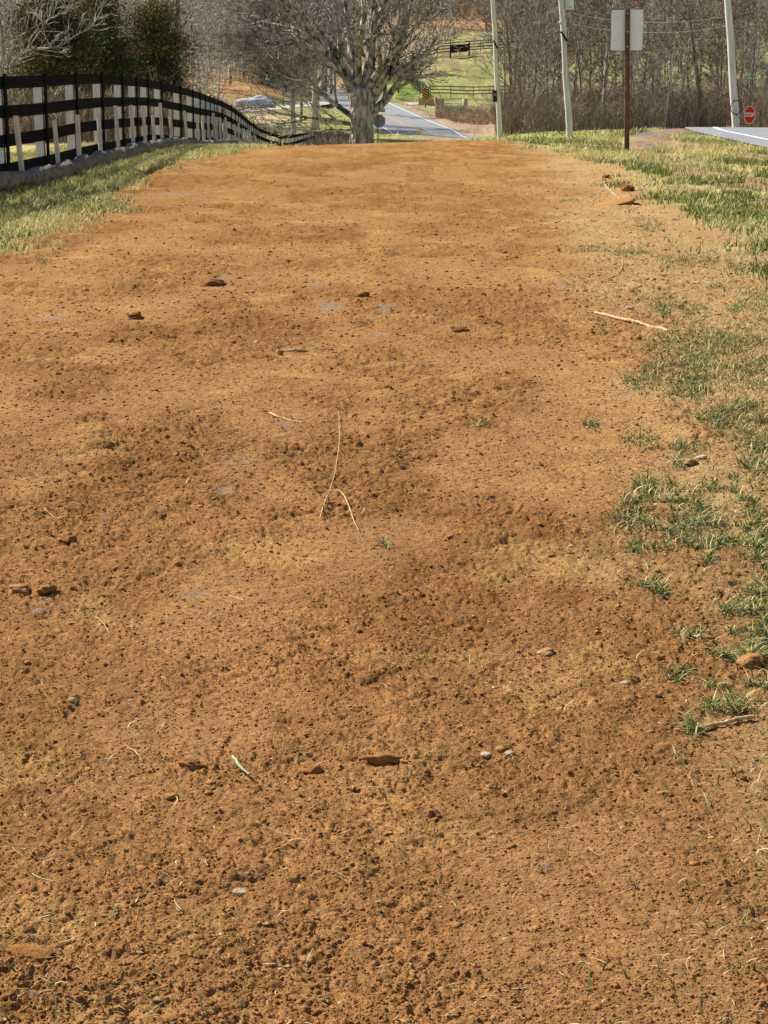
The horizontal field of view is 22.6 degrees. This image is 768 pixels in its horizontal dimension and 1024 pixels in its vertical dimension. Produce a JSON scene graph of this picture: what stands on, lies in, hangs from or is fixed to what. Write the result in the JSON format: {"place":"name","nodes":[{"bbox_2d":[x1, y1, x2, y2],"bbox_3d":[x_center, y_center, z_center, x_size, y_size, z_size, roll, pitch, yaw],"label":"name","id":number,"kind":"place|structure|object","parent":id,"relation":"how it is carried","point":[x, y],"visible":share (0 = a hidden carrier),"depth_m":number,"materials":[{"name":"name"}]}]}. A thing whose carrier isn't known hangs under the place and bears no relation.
{"place":"outdoors","nodes":[
{"label":"outdoors","id":0,"kind":"place"},
{"bbox_2d":[241,101,329,111],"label":"farm track","id":1,"kind":"structure","parent":0,"point":[306,105],"depth_m":176.27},
{"bbox_2d":[0,0,767,1023],"bbox_3d":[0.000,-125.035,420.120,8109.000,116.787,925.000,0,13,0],"label":"ground","id":2,"kind":"structure","parent":0,"point":[330,168],"depth_m":6.37,"materials":[{"name":"soil"}]},
{"bbox_2d":[0,0,36,98],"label":"bare tree","id":3,"kind":"object","parent":2,"relation":"on","point":[4,8],"visible":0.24,"depth_m":108.52,"materials":[{"name":"brown plant"}]},
{"bbox_2d":[13,116,24,170],"bbox_3d":[-4.619,-4.511,24.383,0.144,1.025,0.070,-7,15,-28],"label":"wooden stake","id":4,"kind":"object","parent":2,"relation":"on","point":[18,142],"visible":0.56,"depth_m":24.32,"materials":[{"name":"grey wood"}]},
{"bbox_2d":[8,583,30,594],"bbox_3d":[-1.164,0.248,6.136,0.074,0.038,0.094,4,15,-1],"label":"soil clod","id":5,"kind":"object","parent":2,"relation":"on","point":[23,589],"visible":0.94,"depth_m":6.11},
{"bbox_2d":[1,0,46,96],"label":"bare tree","id":6,"kind":"object","parent":2,"relation":"on","point":[12,31],"visible":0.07,"depth_m":129.64,"materials":[{"name":"brown plant"}]},
{"bbox_2d":[6,944,56,962],"bbox_3d":[-0.670,0.837,3.641,0.100,0.028,0.054,4,20,15],"label":"soil clod","id":7,"kind":"object","parent":2,"relation":"on","point":[41,954],"visible":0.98,"depth_m":3.63,"materials":[{"name":"soil"}]},
{"bbox_2d":[36,584,56,594],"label":"soil clod","id":8,"kind":"object","parent":2,"relation":"on","point":[46,589],"visible":1,"depth_m":6.07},
{"bbox_2d":[52,120,59,163],"bbox_3d":[-4.516,-4.954,26.544,0.107,0.915,0.084,-4,14,-16],"label":"wooden stake","id":9,"kind":"object","parent":2,"relation":"on","point":[56,141],"visible":0.56,"depth_m":26.49,"materials":[{"name":"grey wood"}]},
{"bbox_2d":[0,0,116,75],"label":"bare tree","id":10,"kind":"object","parent":2,"relation":"on","point":[3,57],"visible":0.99,"depth_m":51.45,"materials":[{"name":"grey plant"}]},
{"bbox_2d":[56,531,75,544],"bbox_3d":[-1.118,0.092,6.760,0.068,0.040,0.132,10,13,-2],"label":"soil clod","id":11,"kind":"object","parent":2,"relation":"on","point":[65,537],"visible":1,"depth_m":6.72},
{"bbox_2d":[0,0,140,102],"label":"evergreen tree","id":12,"kind":"object","parent":2,"relation":"on","point":[61,62],"visible":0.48,"depth_m":59.30,"materials":[{"name":"green plant"}]},
{"bbox_2d":[75,115,81,155],"bbox_3d":[-4.464,-5.336,28.099,0.101,0.938,0.076,6,14,23],"label":"wooden stake","id":13,"kind":"object","parent":2,"relation":"on","point":[78,134],"visible":0.56,"depth_m":28.05,"materials":[{"name":"grey wood"}]},
{"bbox_2d":[96,113,102,150],"bbox_3d":[-4.426,-5.754,29.953,0.080,0.909,0.075,-4,14,-17],"label":"wooden stake","id":14,"kind":"object","parent":2,"relation":"on","point":[99,131],"visible":0.56,"depth_m":29.90,"materials":[{"name":"grey wood"}]},
{"bbox_2d":[3,65,223,143],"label":"undergrowth","id":15,"kind":"object","parent":2,"relation":"on","point":[26,123],"visible":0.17,"depth_m":47.56,"materials":[{"name":"plant"}]},
{"bbox_2d":[70,0,159,96],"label":"evergreen tree","id":16,"kind":"object","parent":2,"relation":"on","point":[109,65],"visible":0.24,"depth_m":65.52,"materials":[{"name":"green plant"}]},
{"bbox_2d":[113,106,119,147],"bbox_3d":[-4.369,-6.150,31.505,0.110,1.007,0.045,0,13,0],"label":"wooden stake","id":17,"kind":"object","parent":2,"relation":"on","point":[116,126],"visible":0.56,"depth_m":31.45,"materials":[{"name":"grey wood"}]},
{"bbox_2d":[0,137,243,192],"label":"straw wattle","id":18,"kind":"object","parent":2,"relation":"on","point":[9,180],"visible":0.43,"depth_m":27.36,"materials":[{"name":"wicker"}]},
{"bbox_2d":[74,0,174,90],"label":"bare tree","id":19,"kind":"object","parent":2,"relation":"on","point":[126,17],"visible":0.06,"depth_m":99.56,"materials":[{"name":"brown plant"}]},
{"bbox_2d":[114,0,148,75],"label":"bare tree","id":20,"kind":"object","parent":2,"relation":"on","point":[127,1],"visible":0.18,"depth_m":188.47,"materials":[{"name":"grey plant"}]},
{"bbox_2d":[129,105,134,142],"bbox_3d":[-4.364,-6.553,33.368,0.093,1.016,0.071,0,13,0],"label":"wooden stake","id":21,"kind":"object","parent":2,"relation":"on","point":[132,124],"visible":0.56,"depth_m":33.30,"materials":[{"name":"grey wood"}]},
{"bbox_2d":[141,107,146,142],"bbox_3d":[-4.424,-6.996,35.529,0.108,0.976,0.057,0,13,0],"label":"wooden stake","id":22,"kind":"object","parent":2,"relation":"on","point":[144,124],"visible":0.56,"depth_m":35.47,"materials":[{"name":"grey wood"}]},
{"bbox_2d":[0,72,313,171],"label":"board fence","id":23,"kind":"object","parent":2,"relation":"on","point":[42,132],"visible":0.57,"depth_m":30.96,"materials":[{"name":"black wood"}]},
{"bbox_2d":[0,141,315,253],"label":"grass","id":24,"kind":"structure","parent":2,"relation":"on","point":[186,152],"depth_m":23.52,"materials":[{"name":"plant"}]},
{"bbox_2d":[158,103,163,138],"bbox_3d":[-4.476,-7.691,38.647,0.106,1.052,0.044,5,14,21],"label":"wooden stake","id":25,"kind":"object","parent":2,"relation":"on","point":[161,120],"visible":0.56,"depth_m":38.60,"materials":[{"name":"grey wood"}]},
{"bbox_2d":[109,0,222,102],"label":"evergreen tree","id":26,"kind":"object","parent":2,"relation":"on","point":[157,43],"visible":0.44,"depth_m":77.37,"materials":[{"name":"green plant"}]},
{"bbox_2d":[0,0,339,94],"bbox_3d":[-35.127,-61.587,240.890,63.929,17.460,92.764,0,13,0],"label":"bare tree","id":27,"kind":"object","parent":2,"relation":"on","point":[201,28],"visible":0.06,"depth_m":209.30,"materials":[{"name":"plant"}]},
{"bbox_2d":[151,0,228,91],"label":"bare tree","id":28,"kind":"object","parent":2,"relation":"on","point":[184,29],"visible":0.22,"depth_m":130.33,"materials":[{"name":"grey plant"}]},
{"bbox_2d":[178,758,205,769],"bbox_3d":[-0.457,0.602,4.577,0.071,0.028,0.041,9,14,-2],"label":"soil clod","id":29,"kind":"object","parent":2,"relation":"on","point":[193,763],"visible":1,"depth_m":4.57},
{"bbox_2d":[171,0,219,85],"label":"bare tree","id":30,"kind":"object","parent":2,"relation":"on","point":[191,20],"visible":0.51,"depth_m":120.05,"materials":[{"name":"brown plant"}]},
{"bbox_2d":[0,0,396,93],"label":"wood","id":31,"kind":"object","parent":2,"relation":"on","point":[330,69],"visible":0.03,"depth_m":222.45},
{"bbox_2d":[173,0,229,91],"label":"bare tree","id":32,"kind":"object","parent":2,"relation":"on","point":[205,54],"visible":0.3,"depth_m":149.98,"materials":[{"name":"grey plant"}]},
{"bbox_2d":[182,0,222,78],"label":"bare tree","id":33,"kind":"object","parent":2,"relation":"on","point":[199,27],"visible":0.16,"depth_m":199.37,"materials":[{"name":"grey plant"}]},
{"bbox_2d":[199,278,226,286],"bbox_3d":[-1.336,-1.778,14.936,0.205,0.080,0.240,11,17,38],"label":"soil clod","id":34,"kind":"object","parent":2,"relation":"on","point":[211,282],"visible":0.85,"depth_m":14.88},
{"bbox_2d":[190,0,247,83],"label":"bare tree","id":35,"kind":"object","parent":2,"relation":"on","point":[230,69],"visible":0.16,"depth_m":189.91,"materials":[{"name":"grey plant"}]},
{"bbox_2d":[179,84,259,138],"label":"undergrowth","id":36,"kind":"object","parent":2,"relation":"on","point":[225,111],"visible":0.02,"depth_m":90.40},
{"bbox_2d":[191,0,258,106],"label":"bare tree","id":37,"kind":"object","parent":2,"relation":"on","point":[219,76],"visible":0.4,"depth_m":140.22,"materials":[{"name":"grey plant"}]},
{"bbox_2d":[246,95,276,107],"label":"boulder","id":38,"kind":"object","parent":2,"relation":"on","point":[264,100],"visible":0.65,"depth_m":171.26,"materials":[{"name":"grey stone"}]},
{"bbox_2d":[233,58,317,89],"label":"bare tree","id":39,"kind":"object","parent":2,"relation":"on","point":[270,84],"visible":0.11,"depth_m":199.26,"materials":[{"name":"plant"}]},
{"bbox_2d":[189,0,377,139],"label":"forked tree","id":40,"kind":"object","parent":2,"relation":"on","point":[232,37],"visible":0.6,"depth_m":126.19,"materials":[{"name":"grey plant"}]},
{"bbox_2d":[259,123,307,131],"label":"brush pile","id":41,"kind":"object","parent":2,"relation":"on","point":[287,128],"visible":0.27,"depth_m":145.67,"materials":[{"name":"brown plant"}]},
{"bbox_2d":[266,1,340,119],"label":"bare tree","id":42,"kind":"object","parent":2,"relation":"on","point":[302,104],"visible":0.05,"depth_m":158.97,"materials":[{"name":"grey plant"}]},
{"bbox_2d":[299,954,316,965],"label":"soil clod","id":43,"kind":"object","parent":2,"relation":"on","point":[310,961],"visible":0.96,"depth_m":3.61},
{"bbox_2d":[297,761,321,774],"bbox_3d":[-0.179,0.612,4.569,0.064,0.026,0.054,-4,24,1],"label":"soil clod","id":44,"kind":"object","parent":2,"relation":"on","point":[309,767],"visible":1,"depth_m":4.56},
{"bbox_2d":[299,122,349,145],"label":"undergrowth","id":45,"kind":"object","parent":2,"relation":"on","point":[330,137],"visible":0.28,"depth_m":117.19,"materials":[{"name":"plant"}]},
{"bbox_2d":[268,0,382,129],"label":"bare tree","id":46,"kind":"object","parent":2,"relation":"on","point":[314,122],"visible":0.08,"depth_m":134.00,"materials":[{"name":"brown plant"}]},
{"bbox_2d":[319,426,358,529],"bbox_3d":[-0.164,-0.216,8.136,0.150,0.030,2.425,0,13,0],"label":"dry weed","id":47,"kind":"object","parent":2,"relation":"on","point":[339,490],"visible":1,"depth_m":7.50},
{"bbox_2d":[217,0,483,145],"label":"tree","id":48,"kind":"object","parent":2,"relation":"on","point":[366,89],"visible":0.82,"depth_m":82.87,"materials":[{"name":"grey plant"}]},
{"bbox_2d":[373,108,384,142],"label":"stop sign","id":49,"kind":"object","parent":2,"relation":"on","point":[379,120],"visible":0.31,"depth_m":113.49,"materials":[{"name":"metal"}]},
{"bbox_2d":[361,752,403,764],"bbox_3d":[-0.004,0.591,4.609,0.103,0.030,0.041,4,16,-1],"label":"soil clod","id":50,"kind":"object","parent":2,"relation":"on","point":[379,758],"visible":1,"depth_m":4.59,"materials":[{"name":"soil"}]},
{"bbox_2d":[3,216,763,1023],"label":"pale pebbles","id":51,"kind":"object","parent":2,"relation":"on","point":[375,698],"visible":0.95,"depth_m":4.51,"materials":[{"name":"stone"}]},
{"bbox_2d":[3,188,767,1023],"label":"soil lumps","id":52,"kind":"object","parent":2,"relation":"on","point":[307,1008],"visible":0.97,"depth_m":4.40,"materials":[{"name":"soil"}]},
{"bbox_2d":[3,199,767,1023],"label":"dead leaves","id":53,"kind":"object","parent":2,"relation":"on","point":[381,841],"visible":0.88,"depth_m":3.97,"materials":[{"name":"plant"}]},
{"bbox_2d":[18,10,767,145],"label":"meadow grass","id":54,"kind":"structure","parent":2,"relation":"on","point":[555,133],"depth_m":173.45,"materials":[{"name":"plant"}]},
{"bbox_2d":[35,161,767,741],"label":"grass tufts","id":55,"kind":"object","parent":2,"relation":"on","point":[689,381],"visible":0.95,"depth_m":7.79,"materials":[{"name":"plant"}]},
{"bbox_2d":[398,62,429,97],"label":"driveway fence","id":56,"kind":"object","parent":2,"relation":"on","point":[407,76],"visible":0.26,"depth_m":204.29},
{"bbox_2d":[418,98,443,106],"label":"culvert headwall","id":57,"kind":"object","parent":2,"relation":"on","point":[430,101],"visible":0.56,"depth_m":189.76,"materials":[{"name":"concrete"}]},
{"bbox_2d":[379,0,502,21],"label":"trees","id":58,"kind":"object","parent":2,"relation":"on","point":[460,3],"visible":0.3,"depth_m":270.15,"materials":[{"name":"plant"}]},
{"bbox_2d":[401,38,500,62],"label":"pasture fence","id":59,"kind":"object","parent":2,"relation":"on","point":[480,43],"visible":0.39,"depth_m":228.82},
{"bbox_2d":[450,41,469,57],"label":"sign","id":60,"kind":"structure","parent":2,"relation":"on","point":[464,48],"depth_m":227.72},
{"bbox_2d":[450,326,469,332],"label":"soil clod","id":61,"kind":"object","parent":2,"relation":"on","point":[459,329],"visible":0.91,"depth_m":12.29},
{"bbox_2d":[433,102,494,124],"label":"undergrowth","id":62,"kind":"object","parent":2,"relation":"on","point":[444,113],"visible":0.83,"depth_m":170.77,"materials":[{"name":"plant"}]},
{"bbox_2d":[430,83,532,97],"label":"driveway fence","id":63,"kind":"object","parent":2,"relation":"on","point":[450,89],"visible":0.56,"depth_m":202.64,"materials":[{"name":"wood"}]},
{"bbox_2d":[454,0,534,103],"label":"bare tree","id":64,"kind":"object","parent":2,"relation":"on","point":[503,59],"visible":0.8,"depth_m":166.29,"materials":[{"name":"grey plant"}]},
{"bbox_2d":[491,0,502,137],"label":"utility pole","id":65,"kind":"object","parent":2,"relation":"on","point":[496,95],"visible":0.9,"depth_m":102.15,"materials":[{"name":"grey wood"}]},
{"bbox_2d":[498,2,540,97],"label":"bare tree","id":66,"kind":"object","parent":2,"relation":"on","point":[514,71],"visible":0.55,"depth_m":174.26,"materials":[{"name":"brown plant"}]},
{"bbox_2d":[495,0,572,109],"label":"bare tree","id":67,"kind":"object","parent":2,"relation":"on","point":[535,61],"visible":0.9,"depth_m":159.35,"materials":[{"name":"brown plant"}]},
{"bbox_2d":[506,0,580,102],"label":"bare tree","id":68,"kind":"object","parent":2,"relation":"on","point":[547,57],"visible":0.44,"depth_m":171.40,"materials":[{"name":"brown plant"}]},
{"bbox_2d":[534,647,553,655],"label":"soil clod","id":69,"kind":"object","parent":2,"relation":"on","point":[547,651],"visible":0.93,"depth_m":5.46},
{"bbox_2d":[522,0,583,88],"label":"bare tree","id":70,"kind":"object","parent":2,"relation":"on","point":[568,48],"visible":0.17,"depth_m":189.53,"materials":[{"name":"brown plant"}]},
{"bbox_2d":[521,0,586,96],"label":"bare tree","id":71,"kind":"object","parent":2,"relation":"on","point":[560,49],"visible":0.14,"depth_m":199.85,"materials":[{"name":"brown plant"}]},
{"bbox_2d":[558,0,573,137],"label":"utility pole","id":72,"kind":"object","parent":2,"relation":"on","point":[569,4],"visible":0.88,"depth_m":83.17,"materials":[{"name":"grey wood"}]},
{"bbox_2d":[518,0,619,106],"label":"bare tree","id":73,"kind":"object","parent":2,"relation":"on","point":[576,61],"visible":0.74,"depth_m":156.42,"materials":[{"name":"brown plant"}]},
{"bbox_2d":[551,0,610,98],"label":"bare tree","id":74,"kind":"object","parent":2,"relation":"on","point":[587,59],"visible":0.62,"depth_m":175.12,"materials":[{"name":"brown plant"}]},
{"bbox_2d":[556,0,613,100],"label":"bare tree","id":75,"kind":"object","parent":2,"relation":"on","point":[605,26],"visible":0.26,"depth_m":198.15,"materials":[{"name":"brown plant"}]},
{"bbox_2d":[562,0,645,97],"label":"bare tree","id":76,"kind":"object","parent":2,"relation":"on","point":[618,52],"visible":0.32,"depth_m":177.72,"materials":[{"name":"brown plant"}]},
{"bbox_2d":[573,0,647,125],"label":"bare tree","id":77,"kind":"object","parent":2,"relation":"on","point":[607,64],"visible":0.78,"depth_m":151.41,"materials":[{"name":"brown plant"}]},
{"bbox_2d":[456,0,767,96],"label":"wood","id":78,"kind":"object","parent":2,"relation":"on","point":[507,37],"visible":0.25,"depth_m":199.88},
{"bbox_2d":[594,197,635,206],"bbox_3d":[2.807,-3.788,23.642,0.601,0.085,0.512,-6,17,25],"label":"soil slab","id":79,"kind":"object","parent":2,"relation":"on","point":[625,201],"depth_m":23.52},
{"bbox_2d":[463,68,767,135],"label":"undergrowth","id":80,"kind":"object","parent":2,"relation":"on","point":[518,113],"visible":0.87,"depth_m":151.51,"materials":[{"name":"plant"}]},
{"bbox_2d":[478,0,767,65],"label":"trees","id":81,"kind":"object","parent":2,"relation":"on","point":[643,28],"visible":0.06,"depth_m":244.21,"materials":[{"name":"plant"}]},
{"bbox_2d":[611,9,642,149],"bbox_3d":[5.057,-8.933,40.177,0.661,3.097,0.096,0,13,0],"label":"sign post","id":82,"kind":"object","parent":2,"relation":"on","point":[627,30],"visible":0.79,"depth_m":39.99,"materials":[{"name":"metal"}]},
{"bbox_2d":[594,311,667,331],"bbox_3d":[1.646,-1.247,12.601,0.087,0.037,1.082,-4,14,-18],"label":"stick","id":83,"kind":"object","parent":2,"relation":"on","point":[626,319],"visible":0.96,"depth_m":12.63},
{"bbox_2d":[586,0,686,87],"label":"bare tree","id":84,"kind":"object","parent":2,"relation":"on","point":[623,76],"visible":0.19,"depth_m":195.38,"materials":[{"name":"brown plant"}]},
{"bbox_2d":[606,2,669,105],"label":"bare tree","id":85,"kind":"object","parent":2,"relation":"on","point":[634,68],"visible":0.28,"depth_m":165.65,"materials":[{"name":"brown plant"}]},
{"bbox_2d":[622,0,684,94],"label":"bare tree","id":86,"kind":"object","parent":2,"relation":"on","point":[645,11],"visible":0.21,"depth_m":188.84,"materials":[{"name":"brown plant"}]},
{"bbox_2d":[636,0,673,92],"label":"bare tree","id":87,"kind":"object","parent":2,"relation":"on","point":[657,8],"visible":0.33,"depth_m":174.38,"materials":[{"name":"brown plant"}]},
{"bbox_2d":[623,0,702,125],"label":"bare tree","id":88,"kind":"object","parent":2,"relation":"on","point":[656,79],"visible":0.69,"depth_m":152.01,"materials":[{"name":"brown plant"}]},
{"bbox_2d":[631,4,714,128],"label":"bare tree","id":89,"kind":"object","parent":2,"relation":"on","point":[681,67],"visible":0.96,"depth_m":147.61,"materials":[{"name":"brown plant"}]},
{"bbox_2d":[645,0,710,90],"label":"bare tree","id":90,"kind":"object","parent":2,"relation":"on","point":[686,28],"visible":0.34,"depth_m":198.59,"materials":[{"name":"brown plant"}]},
{"bbox_2d":[669,0,721,92],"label":"bare tree","id":91,"kind":"object","parent":2,"relation":"on","point":[694,22],"visible":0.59,"depth_m":178.84,"materials":[{"name":"brown plant"}]},
{"bbox_2d":[655,0,748,125],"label":"bare tree","id":92,"kind":"object","parent":2,"relation":"on","point":[692,37],"visible":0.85,"depth_m":150.28,"materials":[{"name":"brown plant"}]},
{"bbox_2d":[674,715,754,729],"bbox_3d":[0.842,0.537,4.862,0.242,0.014,0.031,-6,14,-25],"label":"stick","id":93,"kind":"object","parent":2,"relation":"on","point":[732,720],"visible":1,"depth_m":4.87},
{"bbox_2d":[697,0,749,89],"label":"bare tree","id":94,"kind":"object","parent":2,"relation":"on","point":[705,52],"visible":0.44,"depth_m":183.89,"materials":[{"name":"brown plant"}]},
{"bbox_2d":[690,0,759,100],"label":"bare tree","id":95,"kind":"object","parent":2,"relation":"on","point":[717,49],"visible":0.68,"depth_m":170.06,"materials":[{"name":"brown plant"}]},
{"bbox_2d":[724,0,741,126],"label":"utility pole","id":96,"kind":"object","parent":2,"relation":"on","point":[733,86],"visible":0.94,"depth_m":75.34,"materials":[{"name":"grey wood"}]},
{"bbox_2d":[714,0,767,91],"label":"bare tree","id":97,"kind":"object","parent":2,"relation":"on","point":[744,7],"visible":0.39,"depth_m":174.22,"materials":[{"name":"brown plant"}]},
{"bbox_2d":[715,0,767,91],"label":"bare tree","id":98,"kind":"object","parent":2,"relation":"on","point":[738,39],"visible":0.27,"depth_m":188.92,"materials":[{"name":"brown plant"}]},
{"bbox_2d":[723,0,767,101],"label":"bare tree","id":99,"kind":"object","parent":2,"relation":"on","point":[756,6],"visible":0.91,"depth_m":160.28,"materials":[{"name":"brown plant"}]},
{"bbox_2d":[744,77,755,126],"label":"stop sign","id":100,"kind":"object","parent":2,"relation":"on","point":[749,114],"visible":0.97,"depth_m":129.48,"materials":[{"name":"red"}]},
{"bbox_2d":[736,652,764,668],"bbox_3d":[1.021,0.415,5.352,0.083,0.046,0.112,-4,10,1],"label":"soil clod","id":101,"kind":"object","parent":2,"relation":"on","point":[752,659],"visible":0.95,"depth_m":5.32,"materials":[{"name":"soil"}]},
{"bbox_2d":[738,0,767,86],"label":"bare tree","id":102,"kind":"object","parent":2,"relation":"on","point":[755,24],"visible":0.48,"depth_m":177.44,"materials":[{"name":"brown plant"}]},
{"bbox_2d":[739,0,767,86],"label":"bare tree","id":103,"kind":"object","parent":2,"relation":"on","point":[761,73],"visible":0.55,"depth_m":170.80,"materials":[{"name":"brown plant"}]},
{"bbox_2d":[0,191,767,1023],"bbox_3d":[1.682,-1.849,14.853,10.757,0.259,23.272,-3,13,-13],"label":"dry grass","id":104,"kind":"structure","parent":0,"point":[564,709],"depth_m":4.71,"materials":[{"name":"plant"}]},
{"bbox_2d":[307,86,767,146],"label":"road","id":105,"kind":"structure","parent":0,"point":[427,127],"depth_m":157.33,"materials":[{"name":"asphalt"}]},
{"bbox_2d":[310,92,767,139],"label":"edge line","id":106,"kind":"object","parent":105,"relation":"on","point":[713,127],"visible":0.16,"depth_m":47.83,"materials":[{"name":"white paint"}]},
{"bbox_2d":[469,126,767,312],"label":"grass","id":107,"kind":"structure","parent":0,"point":[600,152],"depth_m":29.23,"materials":[{"name":"plant"}]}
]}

